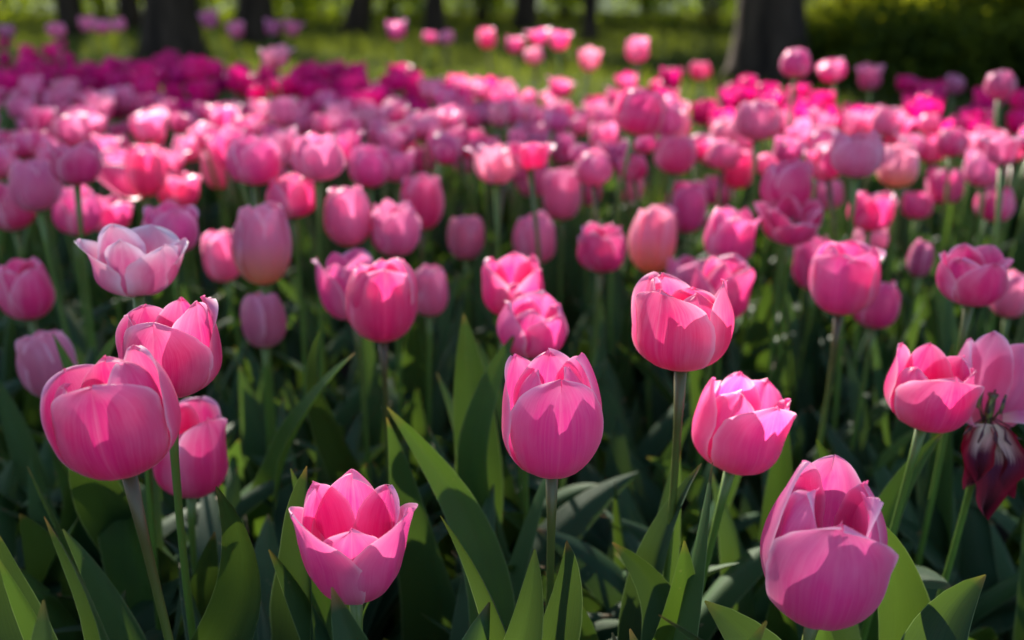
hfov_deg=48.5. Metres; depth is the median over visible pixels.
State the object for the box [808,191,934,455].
pink tulip
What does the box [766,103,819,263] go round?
magenta tulip
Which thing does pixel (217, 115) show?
pink tulip
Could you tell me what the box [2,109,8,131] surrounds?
magenta tulip
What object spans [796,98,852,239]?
magenta tulip
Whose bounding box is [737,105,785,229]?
magenta tulip
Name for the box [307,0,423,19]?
shrub
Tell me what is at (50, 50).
magenta tulip
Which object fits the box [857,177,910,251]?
leafy tulip plant
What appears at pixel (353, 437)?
leafy tulip plant
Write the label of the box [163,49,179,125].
magenta tulip
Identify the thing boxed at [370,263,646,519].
pink tulip
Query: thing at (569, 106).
pink tulip
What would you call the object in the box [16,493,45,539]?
leafy tulip plant
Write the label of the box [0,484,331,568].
leafy tulip plant
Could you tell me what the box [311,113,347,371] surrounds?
pink tulip
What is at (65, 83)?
pink tulip
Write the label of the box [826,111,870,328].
pink tulip
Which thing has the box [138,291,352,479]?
pink tulip
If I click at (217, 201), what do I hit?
magenta tulip
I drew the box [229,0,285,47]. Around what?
tree
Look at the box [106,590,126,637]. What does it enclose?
leafy tulip plant
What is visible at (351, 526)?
pink tulip
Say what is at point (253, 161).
pink tulip
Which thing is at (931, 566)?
leafy tulip plant
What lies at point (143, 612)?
leafy tulip plant
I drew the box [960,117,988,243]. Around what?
magenta tulip
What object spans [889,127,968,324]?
pink tulip
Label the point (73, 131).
pink tulip
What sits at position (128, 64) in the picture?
magenta tulip
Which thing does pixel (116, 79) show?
magenta tulip
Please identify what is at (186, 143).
pink tulip
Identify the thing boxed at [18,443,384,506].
leafy tulip plant
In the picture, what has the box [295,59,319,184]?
magenta tulip
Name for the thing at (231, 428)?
leafy tulip plant
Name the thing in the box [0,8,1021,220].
grass
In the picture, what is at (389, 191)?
pink tulip
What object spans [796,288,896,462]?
leafy tulip plant
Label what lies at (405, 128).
pink tulip
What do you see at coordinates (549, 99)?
pink tulip
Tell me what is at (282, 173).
pink tulip
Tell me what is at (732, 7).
distant wood
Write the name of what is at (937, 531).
leafy tulip plant
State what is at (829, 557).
pink tulip
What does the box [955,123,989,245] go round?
magenta tulip
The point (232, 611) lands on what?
pink tulip
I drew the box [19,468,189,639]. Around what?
leafy tulip plant
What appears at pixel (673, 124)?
pink tulip
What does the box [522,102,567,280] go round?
pink tulip
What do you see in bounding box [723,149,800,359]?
pink tulip
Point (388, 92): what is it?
magenta tulip
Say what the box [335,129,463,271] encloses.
pink tulip
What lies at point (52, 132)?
pink tulip
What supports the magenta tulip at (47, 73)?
on the soil
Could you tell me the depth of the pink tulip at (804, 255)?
1.56 m
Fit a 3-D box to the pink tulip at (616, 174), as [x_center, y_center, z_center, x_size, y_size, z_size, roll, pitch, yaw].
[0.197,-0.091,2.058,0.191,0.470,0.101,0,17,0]
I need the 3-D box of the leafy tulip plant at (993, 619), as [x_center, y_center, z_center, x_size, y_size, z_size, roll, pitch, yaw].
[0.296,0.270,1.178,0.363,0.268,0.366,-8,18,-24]
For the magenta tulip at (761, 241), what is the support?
on the soil
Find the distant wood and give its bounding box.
[1,0,837,15]
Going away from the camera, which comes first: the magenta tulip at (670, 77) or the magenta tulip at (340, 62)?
the magenta tulip at (670, 77)
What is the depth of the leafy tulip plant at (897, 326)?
1.71 m
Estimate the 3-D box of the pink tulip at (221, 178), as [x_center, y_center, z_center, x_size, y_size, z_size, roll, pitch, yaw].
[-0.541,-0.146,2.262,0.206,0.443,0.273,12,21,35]
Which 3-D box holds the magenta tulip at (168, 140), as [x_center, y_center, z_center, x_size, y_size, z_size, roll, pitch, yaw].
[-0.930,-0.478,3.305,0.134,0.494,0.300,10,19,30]
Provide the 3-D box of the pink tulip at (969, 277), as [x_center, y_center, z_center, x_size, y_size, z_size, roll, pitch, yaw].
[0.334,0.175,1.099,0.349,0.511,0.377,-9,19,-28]
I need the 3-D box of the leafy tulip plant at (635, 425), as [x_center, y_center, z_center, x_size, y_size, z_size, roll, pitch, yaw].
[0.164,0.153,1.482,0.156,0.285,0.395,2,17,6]
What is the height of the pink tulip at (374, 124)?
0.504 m
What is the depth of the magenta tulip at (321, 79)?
3.18 m
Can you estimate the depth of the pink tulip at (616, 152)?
1.89 m
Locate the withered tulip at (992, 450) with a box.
[936,331,1023,596]
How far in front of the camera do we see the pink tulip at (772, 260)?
2.21 m
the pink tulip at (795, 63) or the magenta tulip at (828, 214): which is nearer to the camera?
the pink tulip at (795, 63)
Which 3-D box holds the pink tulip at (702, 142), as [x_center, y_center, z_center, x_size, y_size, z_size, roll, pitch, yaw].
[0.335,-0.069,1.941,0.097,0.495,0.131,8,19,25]
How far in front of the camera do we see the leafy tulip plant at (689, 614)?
0.74 m
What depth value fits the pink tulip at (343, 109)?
2.22 m
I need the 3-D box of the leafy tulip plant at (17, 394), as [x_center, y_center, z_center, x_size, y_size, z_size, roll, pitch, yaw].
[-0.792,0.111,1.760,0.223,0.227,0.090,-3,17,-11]
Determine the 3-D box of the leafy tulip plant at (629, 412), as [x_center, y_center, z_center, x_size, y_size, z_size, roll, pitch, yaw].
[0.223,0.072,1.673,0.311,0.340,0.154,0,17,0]
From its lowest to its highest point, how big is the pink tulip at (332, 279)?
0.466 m
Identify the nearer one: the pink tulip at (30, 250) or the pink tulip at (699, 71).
the pink tulip at (30, 250)
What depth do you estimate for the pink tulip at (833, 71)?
2.60 m
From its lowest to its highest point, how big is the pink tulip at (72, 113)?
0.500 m
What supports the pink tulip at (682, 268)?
on the soil
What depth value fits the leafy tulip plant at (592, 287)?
1.81 m
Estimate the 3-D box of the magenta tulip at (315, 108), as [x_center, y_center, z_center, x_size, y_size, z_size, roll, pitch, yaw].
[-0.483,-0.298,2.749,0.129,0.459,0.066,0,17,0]
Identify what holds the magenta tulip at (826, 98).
on the soil
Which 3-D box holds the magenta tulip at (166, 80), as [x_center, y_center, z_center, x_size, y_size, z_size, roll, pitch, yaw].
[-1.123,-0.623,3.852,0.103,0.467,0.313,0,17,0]
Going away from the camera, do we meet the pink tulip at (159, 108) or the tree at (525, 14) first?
the pink tulip at (159, 108)
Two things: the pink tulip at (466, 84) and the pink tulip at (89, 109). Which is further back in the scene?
the pink tulip at (466, 84)
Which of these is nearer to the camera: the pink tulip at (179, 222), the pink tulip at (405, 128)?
the pink tulip at (179, 222)
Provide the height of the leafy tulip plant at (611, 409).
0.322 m
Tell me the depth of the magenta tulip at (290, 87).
2.96 m
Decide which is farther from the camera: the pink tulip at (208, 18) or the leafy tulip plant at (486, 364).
the pink tulip at (208, 18)
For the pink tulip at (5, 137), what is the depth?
1.91 m
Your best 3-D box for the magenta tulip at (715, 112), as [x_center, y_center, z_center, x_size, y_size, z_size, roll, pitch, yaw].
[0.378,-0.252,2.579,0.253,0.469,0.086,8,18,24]
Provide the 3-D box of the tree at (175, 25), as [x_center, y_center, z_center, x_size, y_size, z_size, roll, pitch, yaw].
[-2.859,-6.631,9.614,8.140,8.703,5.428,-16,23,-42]
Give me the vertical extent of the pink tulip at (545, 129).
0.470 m
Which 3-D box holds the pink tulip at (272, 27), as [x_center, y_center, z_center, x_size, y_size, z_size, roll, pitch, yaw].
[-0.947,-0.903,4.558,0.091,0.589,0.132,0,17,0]
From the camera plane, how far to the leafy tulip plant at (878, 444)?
1.43 m
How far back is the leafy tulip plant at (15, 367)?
1.66 m
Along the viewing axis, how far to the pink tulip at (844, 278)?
1.09 m
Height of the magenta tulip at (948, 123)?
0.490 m
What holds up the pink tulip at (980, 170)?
on the soil
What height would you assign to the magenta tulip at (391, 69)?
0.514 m
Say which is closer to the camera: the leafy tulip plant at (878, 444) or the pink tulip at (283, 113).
the leafy tulip plant at (878, 444)
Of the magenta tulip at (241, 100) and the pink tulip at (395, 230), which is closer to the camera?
the pink tulip at (395, 230)
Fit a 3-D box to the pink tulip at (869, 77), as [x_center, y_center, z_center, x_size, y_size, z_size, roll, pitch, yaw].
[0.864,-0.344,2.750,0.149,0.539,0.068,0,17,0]
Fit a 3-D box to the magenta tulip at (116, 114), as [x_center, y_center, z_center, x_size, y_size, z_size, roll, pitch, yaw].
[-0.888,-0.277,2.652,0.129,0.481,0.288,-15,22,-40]
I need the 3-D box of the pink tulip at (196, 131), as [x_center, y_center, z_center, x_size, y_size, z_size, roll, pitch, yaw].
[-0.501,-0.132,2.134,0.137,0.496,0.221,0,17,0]
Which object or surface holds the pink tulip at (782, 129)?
on the soil
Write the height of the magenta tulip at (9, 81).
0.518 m
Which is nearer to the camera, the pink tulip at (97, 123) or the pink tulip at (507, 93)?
the pink tulip at (97, 123)
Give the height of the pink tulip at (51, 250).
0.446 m
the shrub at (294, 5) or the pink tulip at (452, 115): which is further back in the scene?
the shrub at (294, 5)
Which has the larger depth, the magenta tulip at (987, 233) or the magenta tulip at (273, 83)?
the magenta tulip at (273, 83)
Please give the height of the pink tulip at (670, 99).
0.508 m
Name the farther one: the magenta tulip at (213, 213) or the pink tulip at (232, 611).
the magenta tulip at (213, 213)
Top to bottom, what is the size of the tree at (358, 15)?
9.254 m
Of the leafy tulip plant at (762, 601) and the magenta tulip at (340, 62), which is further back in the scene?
the magenta tulip at (340, 62)
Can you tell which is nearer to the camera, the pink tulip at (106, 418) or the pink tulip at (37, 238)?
the pink tulip at (106, 418)
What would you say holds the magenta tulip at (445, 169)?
on the soil
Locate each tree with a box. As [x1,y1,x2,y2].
[55,0,87,39]
[117,0,142,31]
[131,0,213,62]
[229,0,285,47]
[338,0,372,37]
[422,0,446,41]
[512,0,539,33]
[579,0,598,47]
[714,0,819,92]
[843,0,855,18]
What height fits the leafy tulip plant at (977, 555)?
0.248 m
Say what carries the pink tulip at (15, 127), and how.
on the soil
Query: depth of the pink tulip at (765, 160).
1.80 m
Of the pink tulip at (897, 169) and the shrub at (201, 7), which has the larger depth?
the shrub at (201, 7)
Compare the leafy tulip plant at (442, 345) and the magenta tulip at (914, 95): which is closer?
the leafy tulip plant at (442, 345)
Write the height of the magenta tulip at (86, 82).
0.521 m
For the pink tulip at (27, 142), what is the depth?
1.88 m
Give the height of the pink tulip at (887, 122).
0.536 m
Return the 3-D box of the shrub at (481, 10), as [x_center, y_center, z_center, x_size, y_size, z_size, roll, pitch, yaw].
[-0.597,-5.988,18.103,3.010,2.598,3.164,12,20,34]
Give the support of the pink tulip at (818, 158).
on the soil
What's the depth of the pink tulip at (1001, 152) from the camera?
1.45 m
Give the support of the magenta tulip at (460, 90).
on the soil
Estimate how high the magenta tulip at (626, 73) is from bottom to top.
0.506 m
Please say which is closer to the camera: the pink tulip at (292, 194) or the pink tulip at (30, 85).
the pink tulip at (292, 194)
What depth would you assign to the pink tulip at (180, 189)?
1.80 m
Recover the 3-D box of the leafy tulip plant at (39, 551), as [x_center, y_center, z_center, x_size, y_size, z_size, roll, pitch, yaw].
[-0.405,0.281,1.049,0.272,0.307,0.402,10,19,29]
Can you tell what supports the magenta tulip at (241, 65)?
on the soil
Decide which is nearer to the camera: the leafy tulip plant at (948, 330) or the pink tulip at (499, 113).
the leafy tulip plant at (948, 330)
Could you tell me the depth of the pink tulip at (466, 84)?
2.94 m
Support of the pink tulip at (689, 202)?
on the soil
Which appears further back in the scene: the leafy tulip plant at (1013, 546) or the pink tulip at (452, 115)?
the pink tulip at (452, 115)
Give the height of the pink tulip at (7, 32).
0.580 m
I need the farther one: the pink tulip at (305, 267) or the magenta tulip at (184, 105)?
the magenta tulip at (184, 105)
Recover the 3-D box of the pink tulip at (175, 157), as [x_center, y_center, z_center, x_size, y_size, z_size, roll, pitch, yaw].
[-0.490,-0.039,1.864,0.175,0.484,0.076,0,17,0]
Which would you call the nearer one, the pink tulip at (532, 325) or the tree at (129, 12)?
the pink tulip at (532, 325)
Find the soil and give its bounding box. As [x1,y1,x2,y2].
[223,211,1009,544]
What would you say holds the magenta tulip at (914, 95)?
on the soil
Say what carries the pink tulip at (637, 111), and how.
on the soil
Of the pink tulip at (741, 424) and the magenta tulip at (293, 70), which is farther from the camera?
the magenta tulip at (293, 70)
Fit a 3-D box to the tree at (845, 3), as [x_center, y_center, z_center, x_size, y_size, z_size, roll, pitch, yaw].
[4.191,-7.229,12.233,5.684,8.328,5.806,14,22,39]
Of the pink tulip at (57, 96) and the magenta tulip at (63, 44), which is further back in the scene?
the magenta tulip at (63, 44)
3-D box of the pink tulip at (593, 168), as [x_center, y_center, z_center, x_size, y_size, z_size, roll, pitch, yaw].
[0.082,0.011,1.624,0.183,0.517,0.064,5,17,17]
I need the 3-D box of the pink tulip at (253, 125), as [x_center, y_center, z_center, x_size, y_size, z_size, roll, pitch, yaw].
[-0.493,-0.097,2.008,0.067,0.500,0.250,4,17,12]
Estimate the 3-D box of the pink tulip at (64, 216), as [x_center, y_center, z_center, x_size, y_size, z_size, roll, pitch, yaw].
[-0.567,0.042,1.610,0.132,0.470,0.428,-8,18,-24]
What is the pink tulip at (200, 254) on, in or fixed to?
on the soil
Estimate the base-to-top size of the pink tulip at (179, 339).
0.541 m
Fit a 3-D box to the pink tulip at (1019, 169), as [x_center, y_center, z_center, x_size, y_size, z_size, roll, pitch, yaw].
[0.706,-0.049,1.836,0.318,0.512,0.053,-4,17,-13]
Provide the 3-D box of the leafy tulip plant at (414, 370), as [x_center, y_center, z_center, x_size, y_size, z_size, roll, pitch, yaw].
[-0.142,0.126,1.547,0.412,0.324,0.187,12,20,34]
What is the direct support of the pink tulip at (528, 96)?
on the soil
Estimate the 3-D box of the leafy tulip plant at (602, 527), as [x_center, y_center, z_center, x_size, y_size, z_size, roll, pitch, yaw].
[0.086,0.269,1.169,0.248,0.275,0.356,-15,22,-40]
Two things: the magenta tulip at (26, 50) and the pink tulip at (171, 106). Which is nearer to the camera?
the pink tulip at (171, 106)
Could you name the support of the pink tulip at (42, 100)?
on the soil
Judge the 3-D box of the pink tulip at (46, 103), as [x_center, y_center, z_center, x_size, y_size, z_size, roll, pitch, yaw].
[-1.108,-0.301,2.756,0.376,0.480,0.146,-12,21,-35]
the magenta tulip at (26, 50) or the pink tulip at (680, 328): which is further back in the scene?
the magenta tulip at (26, 50)
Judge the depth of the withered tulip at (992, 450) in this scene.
0.87 m
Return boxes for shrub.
[0,0,116,23]
[0,0,141,21]
[198,0,281,24]
[206,0,382,28]
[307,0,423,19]
[382,0,575,26]
[549,0,736,24]
[554,0,603,18]
[635,0,736,27]
[795,0,1023,104]
[806,0,871,19]
[806,0,914,85]
[806,0,948,26]
[848,0,1023,34]
[850,7,1023,105]
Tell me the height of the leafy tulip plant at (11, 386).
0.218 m
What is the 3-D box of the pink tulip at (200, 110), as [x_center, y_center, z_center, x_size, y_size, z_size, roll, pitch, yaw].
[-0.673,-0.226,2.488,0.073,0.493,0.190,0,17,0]
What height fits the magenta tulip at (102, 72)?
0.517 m
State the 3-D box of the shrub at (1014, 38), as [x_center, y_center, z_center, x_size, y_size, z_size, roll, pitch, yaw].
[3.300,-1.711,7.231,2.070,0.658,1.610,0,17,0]
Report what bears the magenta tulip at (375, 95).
on the soil
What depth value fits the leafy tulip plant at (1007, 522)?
1.27 m
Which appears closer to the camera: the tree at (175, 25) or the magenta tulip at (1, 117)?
the magenta tulip at (1, 117)
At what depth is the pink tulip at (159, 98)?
2.59 m
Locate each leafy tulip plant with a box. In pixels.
[0,315,43,433]
[0,317,6,330]
[0,346,44,434]
[0,381,50,496]
[0,419,304,523]
[0,444,4,473]
[0,458,74,602]
[0,460,175,630]
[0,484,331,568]
[0,560,191,639]
[3,378,21,392]
[10,384,23,406]
[16,326,47,501]
[16,486,61,568]
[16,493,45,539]
[18,318,54,338]
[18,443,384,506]
[19,455,321,618]
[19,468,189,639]
[22,439,60,595]
[41,433,448,639]
[53,446,543,639]
[58,466,242,639]
[58,472,102,564]
[102,498,217,572]
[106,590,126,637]
[112,317,240,396]
[130,564,219,634]
[139,484,186,546]
[147,295,246,449]
[157,456,400,607]
[161,471,638,573]
[179,563,270,639]
[196,492,221,563]
[217,417,455,639]
[253,514,278,639]
[263,464,546,578]
[268,484,494,639]
[271,289,464,513]
[273,397,618,629]
[274,342,377,438]
[289,245,375,411]
[294,438,545,639]
[324,274,456,421]
[374,462,597,576]
[383,478,729,639]
[384,359,607,631]
[388,352,450,525]
[393,613,612,639]
[399,442,709,553]
[434,342,512,461]
[436,372,761,595]
[462,602,489,639]
[476,338,598,487]
[502,414,758,552]
[507,475,740,613]
[508,463,719,597]
[509,553,770,639]
[537,528,625,612]
[570,344,743,521]
[580,539,763,639]
[587,323,689,516]
[588,270,757,405]
[604,474,957,639]
[626,254,715,459]
[645,185,738,252]
[647,442,751,537]
[673,462,766,639]
[703,433,950,639]
[729,293,843,436]
[756,468,1016,633]
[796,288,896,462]
[797,624,803,639]
[809,343,1008,637]
[821,306,984,446]
[831,624,860,639]
[844,347,918,518]
[845,172,879,237]
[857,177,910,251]
[869,466,1019,634]
[887,256,959,421]
[898,495,1009,639]
[910,313,1023,432]
[912,261,963,468]
[916,432,1010,639]
[921,541,947,575]
[953,423,1023,518]
[953,465,1023,567]
[955,478,1023,543]
[968,520,1017,639]
[986,191,1021,227]
[1003,164,1020,242]
[1008,322,1018,340]
[1011,423,1023,448]
[1013,525,1023,639]
[1015,423,1023,437]
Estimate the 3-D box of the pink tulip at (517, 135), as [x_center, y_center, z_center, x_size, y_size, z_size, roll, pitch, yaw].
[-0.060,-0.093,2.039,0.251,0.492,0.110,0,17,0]
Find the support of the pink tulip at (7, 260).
on the soil
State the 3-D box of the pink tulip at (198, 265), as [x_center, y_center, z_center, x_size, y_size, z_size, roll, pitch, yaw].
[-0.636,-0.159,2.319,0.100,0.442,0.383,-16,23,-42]
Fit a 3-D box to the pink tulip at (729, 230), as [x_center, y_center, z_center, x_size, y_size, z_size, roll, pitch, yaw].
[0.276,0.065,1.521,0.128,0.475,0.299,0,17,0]
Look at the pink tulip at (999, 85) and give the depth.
2.06 m
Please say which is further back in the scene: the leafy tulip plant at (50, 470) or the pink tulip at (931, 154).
the pink tulip at (931, 154)
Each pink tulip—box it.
[0,25,15,66]
[0,87,15,248]
[0,103,73,312]
[0,130,52,270]
[0,131,72,332]
[0,136,81,363]
[0,143,113,407]
[0,143,223,399]
[0,146,129,412]
[0,157,181,444]
[0,182,45,456]
[0,257,115,489]
[0,345,180,639]
[3,130,37,334]
[3,132,80,329]
[4,95,51,253]
[4,183,61,244]
[6,177,49,248]
[8,94,49,213]
[11,88,54,242]
[11,129,98,331]
[13,195,133,356]
[15,329,246,584]
[16,119,88,289]
[17,227,26,257]
[17,291,69,332]
[18,133,121,354]
[19,74,71,188]
[22,105,76,306]
[27,223,218,639]
[30,119,58,260]
[31,106,46,247]
[38,110,206,299]
[38,129,120,324]
[40,94,45,106]
[44,97,110,197]
[44,103,70,188]
[45,22,65,67]
[45,86,71,238]
[46,140,144,485]
[47,92,114,212]
[50,78,79,111]
[52,185,100,364]
[53,113,146,352]
[53,148,239,357]
[55,199,242,497]
[60,196,151,286]
[61,105,97,295]
[62,295,221,639]
[65,134,196,336]
[71,89,110,198]
[76,112,106,285]
[78,15,106,134]
[79,88,135,227]
[92,20,120,121]
[99,124,165,317]
[107,122,127,227]
[110,17,129,57]
[112,85,139,200]
[114,135,157,227]
[128,118,201,299]
[130,111,174,302]
[131,93,154,205]
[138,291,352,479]
[139,142,190,300]
[142,105,240,301]
[152,396,433,639]
[153,94,168,106]
[154,110,200,240]
[157,171,249,413]
[159,99,203,265]
[163,146,246,416]
[166,112,189,300]
[183,116,219,230]
[183,133,401,489]
[186,121,274,346]
[188,151,239,296]
[190,96,307,311]
[190,228,352,423]
[191,150,290,319]
[191,200,278,296]
[195,102,226,251]
[197,9,228,93]
[200,102,242,234]
[203,125,298,360]
[204,127,346,395]
[206,103,302,302]
[206,106,239,233]
[206,172,392,484]
[207,178,286,363]
[218,116,264,349]
[219,124,294,388]
[222,127,452,400]
[226,21,248,103]
[226,101,252,230]
[227,131,363,485]
[230,144,496,425]
[231,201,359,542]
[246,108,312,304]
[247,98,268,204]
[251,100,315,282]
[251,247,542,492]
[258,164,339,363]
[259,44,294,96]
[264,19,283,124]
[269,107,368,267]
[274,148,472,364]
[274,198,459,515]
[279,107,311,301]
[283,18,304,98]
[287,97,330,226]
[289,407,514,639]
[293,98,311,115]
[295,185,453,488]
[298,113,380,259]
[306,133,342,248]
[310,105,387,324]
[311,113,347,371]
[313,108,374,212]
[315,90,336,109]
[322,118,455,352]
[324,98,352,187]
[327,103,377,245]
[329,113,392,260]
[335,129,429,359]
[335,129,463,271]
[337,115,407,260]
[346,258,502,626]
[351,101,394,204]
[353,102,419,255]
[359,99,380,203]
[362,129,412,354]
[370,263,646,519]
[374,172,443,374]
[376,141,433,262]
[379,113,464,329]
[382,102,459,301]
[383,97,403,106]
[383,121,416,258]
[384,106,390,198]
[385,19,406,190]
[388,142,455,377]
[388,215,484,428]
[400,105,485,271]
[402,109,470,317]
[412,128,527,315]
[413,146,449,265]
[415,31,437,145]
[418,76,443,230]
[422,371,796,639]
[425,157,493,277]
[427,108,563,263]
[427,290,736,574]
[428,103,464,229]
[430,221,749,518]
[433,87,456,233]
[436,142,516,414]
[436,171,492,279]
[437,103,492,278]
[438,30,453,75]
[440,161,629,353]
[440,348,670,639]
[443,124,474,323]
[449,105,526,232]
[450,95,521,216]
[453,77,471,217]
[457,82,493,240]
[457,121,563,293]
[461,101,517,315]
[462,99,547,213]
[463,109,570,317]
[463,128,564,330]
[464,131,564,302]
[467,89,509,231]
[467,97,485,219]
[467,103,549,257]
[468,102,488,217]
[469,126,621,265]
[469,135,515,324]
[472,77,484,180]
[472,166,606,356]
[473,146,518,362]
[473,210,631,401]
[478,27,495,125]
[482,252,560,547]
[490,169,526,355]
[491,89,536,197]
[491,98,538,210]
[496,79,514,91]
[496,85,626,224]
[502,142,592,388]
[505,100,556,251]
[506,36,524,88]
[508,76,575,215]
[514,103,546,219]
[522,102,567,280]
[524,28,550,167]
[524,46,543,105]
[527,104,613,338]
[538,89,559,102]
[543,96,558,107]
[547,100,620,233]
[548,30,574,167]
[551,132,593,311]
[554,95,689,272]
[555,100,573,166]
[555,108,643,235]
[555,109,590,230]
[561,185,680,347]
[562,116,628,286]
[562,121,629,299]
[569,135,797,402]
[569,139,677,331]
[569,143,637,354]
[573,134,656,330]
[575,147,629,408]
[578,47,601,211]
[582,100,624,213]
[585,85,673,418]
[585,86,620,210]
[585,103,605,224]
[592,173,617,225]
[599,254,907,538]
[600,240,885,592]
[603,104,682,268]
[603,140,638,283]
[603,176,646,356]
[604,103,621,143]
[604,138,760,339]
[615,153,647,385]
[615,342,984,639]
[617,159,851,508]
[617,272,733,639]
[619,75,644,220]
[621,175,794,294]
[622,36,648,209]
[622,100,782,381]
[622,110,690,299]
[625,133,666,279]
[628,204,685,472]
[629,454,985,639]
[631,181,815,407]
[648,255,707,502]
[651,169,707,259]
[653,61,718,192]
[657,100,693,257]
[665,205,793,512]
[674,247,777,261]
[682,113,792,264]
[682,134,750,377]
[689,135,752,255]
[701,134,721,208]
[710,117,775,324]
[722,135,831,380]
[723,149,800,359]
[728,235,873,434]
[730,194,889,506]
[744,129,913,504]
[750,48,811,302]
[750,227,891,415]
[752,110,837,310]
[757,153,823,325]
[762,110,794,274]
[762,280,963,487]
[775,126,829,363]
[783,180,901,346]
[789,108,889,281]
[794,116,811,159]
[798,126,924,347]
[804,141,898,414]
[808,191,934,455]
[817,58,846,241]
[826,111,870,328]
[829,141,918,422]
[836,110,905,282]
[838,63,884,222]
[843,135,1023,381]
[846,104,907,342]
[870,238,933,437]
[879,118,924,332]
[883,133,928,348]
[884,147,1006,346]
[885,127,1023,330]
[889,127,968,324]
[892,113,940,301]
[901,191,995,331]
[905,128,985,293]
[909,133,971,302]
[912,167,1000,336]
[915,243,1018,636]
[918,134,945,231]
[921,126,1011,314]
[924,270,1023,524]
[928,168,1023,330]
[933,74,1021,230]
[933,187,1014,350]
[981,70,1023,332]
[992,170,1023,344]
[1000,149,1023,344]
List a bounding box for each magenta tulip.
[0,37,14,67]
[0,51,12,69]
[0,63,9,69]
[0,68,10,131]
[0,70,23,130]
[0,108,3,129]
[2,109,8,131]
[3,43,35,130]
[7,51,76,130]
[7,63,30,74]
[15,56,35,66]
[17,66,33,159]
[18,51,41,128]
[33,66,59,80]
[34,66,54,88]
[39,43,61,142]
[48,62,60,142]
[49,75,99,228]
[51,39,66,50]
[59,65,86,77]
[80,61,97,65]
[81,64,119,195]
[87,62,200,162]
[92,77,108,192]
[93,70,154,196]
[94,56,123,186]
[96,83,197,204]
[97,88,122,200]
[108,76,132,133]
[109,108,143,227]
[121,107,139,202]
[122,58,139,72]
[125,72,188,172]
[128,68,200,207]
[129,66,211,188]
[132,77,159,206]
[138,60,153,66]
[151,66,166,93]
[152,54,170,136]
[152,103,230,226]
[155,70,204,183]
[161,56,204,188]
[161,74,169,84]
[162,91,188,166]
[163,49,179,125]
[169,67,185,168]
[171,96,238,220]
[174,63,204,186]
[180,53,218,207]
[182,77,252,217]
[194,65,251,228]
[203,99,269,210]
[204,80,225,229]
[205,86,217,204]
[207,59,219,102]
[210,60,224,103]
[210,200,232,218]
[212,67,230,227]
[213,71,228,101]
[223,74,262,193]
[225,91,247,212]
[230,61,251,101]
[245,73,258,205]
[246,81,268,100]
[247,73,308,200]
[255,74,269,89]
[258,66,274,86]
[260,62,279,98]
[268,77,286,97]
[287,90,343,219]
[289,67,297,98]
[294,80,325,185]
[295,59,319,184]
[304,76,324,83]
[308,95,346,186]
[310,101,335,179]
[317,65,332,84]
[320,85,335,181]
[323,77,349,185]
[324,60,344,66]
[328,63,345,78]
[335,73,362,188]
[338,70,414,200]
[339,72,367,91]
[341,83,392,178]
[342,90,361,187]
[344,60,430,173]
[359,86,384,202]
[366,82,397,102]
[379,73,396,97]
[385,64,410,94]
[389,63,411,202]
[394,100,469,217]
[400,95,417,110]
[403,85,422,146]
[407,67,432,175]
[407,71,422,177]
[417,98,434,146]
[441,79,461,217]
[442,79,455,206]
[443,165,461,214]
[447,73,465,190]
[455,86,473,217]
[476,76,508,188]
[477,77,572,177]
[488,98,517,208]
[585,95,629,223]
[609,87,745,258]
[614,70,635,223]
[632,106,734,259]
[641,105,704,255]
[642,76,687,204]
[650,74,761,237]
[653,80,678,192]
[660,67,711,254]
[661,87,743,210]
[689,85,759,232]
[690,100,713,216]
[691,99,720,245]
[698,91,770,249]
[707,82,780,213]
[707,94,846,259]
[722,82,758,211]
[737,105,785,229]
[752,90,784,262]
[755,82,810,242]
[762,134,784,251]
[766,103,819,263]
[783,105,835,248]
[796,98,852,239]
[810,89,835,236]
[826,110,837,230]
[835,102,877,241]
[835,105,876,241]
[847,105,964,243]
[883,107,918,276]
[885,75,923,275]
[902,90,961,253]
[903,92,1023,251]
[914,87,1008,249]
[916,79,947,191]
[918,116,944,238]
[923,118,993,250]
[934,89,1023,272]
[951,108,1023,258]
[955,103,995,239]
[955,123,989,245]
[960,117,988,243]
[989,160,1020,244]
[1002,91,1023,265]
[1006,108,1023,323]
[1007,317,1018,343]
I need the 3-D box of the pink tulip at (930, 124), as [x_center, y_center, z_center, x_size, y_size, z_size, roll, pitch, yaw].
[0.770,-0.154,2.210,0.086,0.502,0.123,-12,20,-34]
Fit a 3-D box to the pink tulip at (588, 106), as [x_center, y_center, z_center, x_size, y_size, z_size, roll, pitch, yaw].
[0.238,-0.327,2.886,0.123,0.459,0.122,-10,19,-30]
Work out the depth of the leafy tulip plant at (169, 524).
1.16 m
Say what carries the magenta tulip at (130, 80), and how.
on the soil
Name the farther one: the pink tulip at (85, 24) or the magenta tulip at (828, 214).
the pink tulip at (85, 24)
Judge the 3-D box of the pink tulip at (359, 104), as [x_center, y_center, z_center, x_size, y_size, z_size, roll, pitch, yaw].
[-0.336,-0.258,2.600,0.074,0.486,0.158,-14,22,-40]
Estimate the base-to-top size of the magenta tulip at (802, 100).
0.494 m
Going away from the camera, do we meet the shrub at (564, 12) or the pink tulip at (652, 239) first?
the pink tulip at (652, 239)
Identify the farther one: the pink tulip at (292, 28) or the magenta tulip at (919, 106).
the pink tulip at (292, 28)
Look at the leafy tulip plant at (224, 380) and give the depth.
1.51 m
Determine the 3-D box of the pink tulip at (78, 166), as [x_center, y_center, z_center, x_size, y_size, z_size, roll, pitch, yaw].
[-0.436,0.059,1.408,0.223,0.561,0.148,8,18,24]
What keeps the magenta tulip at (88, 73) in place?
on the soil
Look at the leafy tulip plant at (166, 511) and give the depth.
1.23 m

